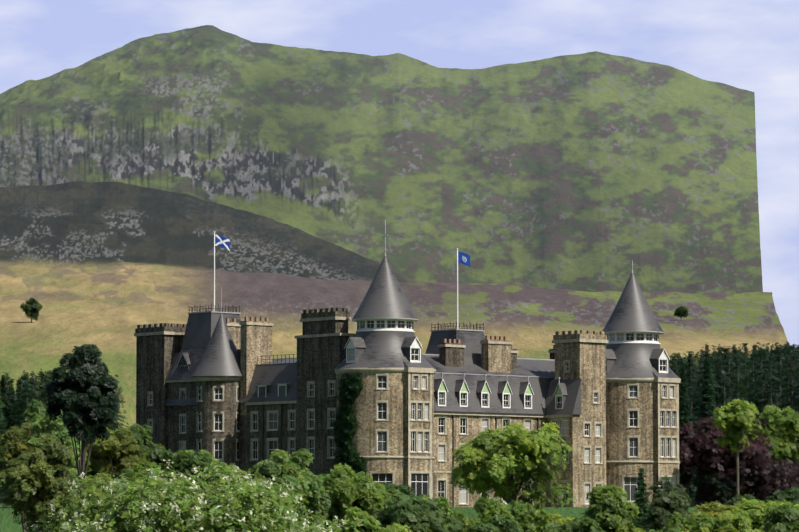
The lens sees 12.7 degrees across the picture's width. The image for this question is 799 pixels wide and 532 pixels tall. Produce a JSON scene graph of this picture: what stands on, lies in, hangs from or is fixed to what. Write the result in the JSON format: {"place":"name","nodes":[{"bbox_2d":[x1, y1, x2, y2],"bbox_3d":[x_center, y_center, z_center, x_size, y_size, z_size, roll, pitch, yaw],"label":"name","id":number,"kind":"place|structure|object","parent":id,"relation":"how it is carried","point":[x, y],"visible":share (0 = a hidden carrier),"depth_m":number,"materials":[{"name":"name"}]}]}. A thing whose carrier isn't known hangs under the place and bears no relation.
{"place":"outdoors","nodes":[
{"label":"outdoors","id":0,"kind":"place"},
{"bbox_2d":[0,25,787,531],"bbox_3d":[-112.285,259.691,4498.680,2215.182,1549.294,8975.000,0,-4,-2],"label":"hillside","id":1,"kind":"structure","parent":0,"point":[552,195],"depth_m":3816.05,"materials":[{"name":"green plant"}]},
{"bbox_2d":[0,342,798,531],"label":"trees","id":2,"kind":"object","parent":1,"relation":"on","point":[56,473],"visible":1,"depth_m":322.36,"materials":[{"name":"green plant"}]},
{"bbox_2d":[0,298,798,506],"bbox_3d":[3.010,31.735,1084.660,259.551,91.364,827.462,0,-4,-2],"label":"conifer belt","id":3,"kind":"object","parent":1,"relation":"on","point":[761,378],"visible":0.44,"depth_m":702.01,"materials":[{"name":"green plant"}]},
{"bbox_2d":[134,220,680,506],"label":"hotel building","id":4,"kind":"structure","parent":1,"relation":"on","point":[221,386],"depth_m":460.17,"materials":[{"name":"stone"}]},
{"bbox_2d":[215,235,469,266],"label":"flags","id":5,"kind":"object","parent":4,"relation":"attached to","point":[224,242],"visible":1,"depth_m":473.57,"materials":[{"name":"blue fabric"}]},
{"bbox_2d":[331,372,368,475],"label":"ivy","id":6,"kind":"object","parent":4,"relation":"attached to","point":[349,392],"visible":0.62,"depth_m":439.82,"materials":[{"name":"green plant"}]},
{"bbox_2d":[0,0,798,347],"label":"sky","id":7,"kind":"structure","parent":0,"point":[750,45],"materials":[{"name":"blue"}]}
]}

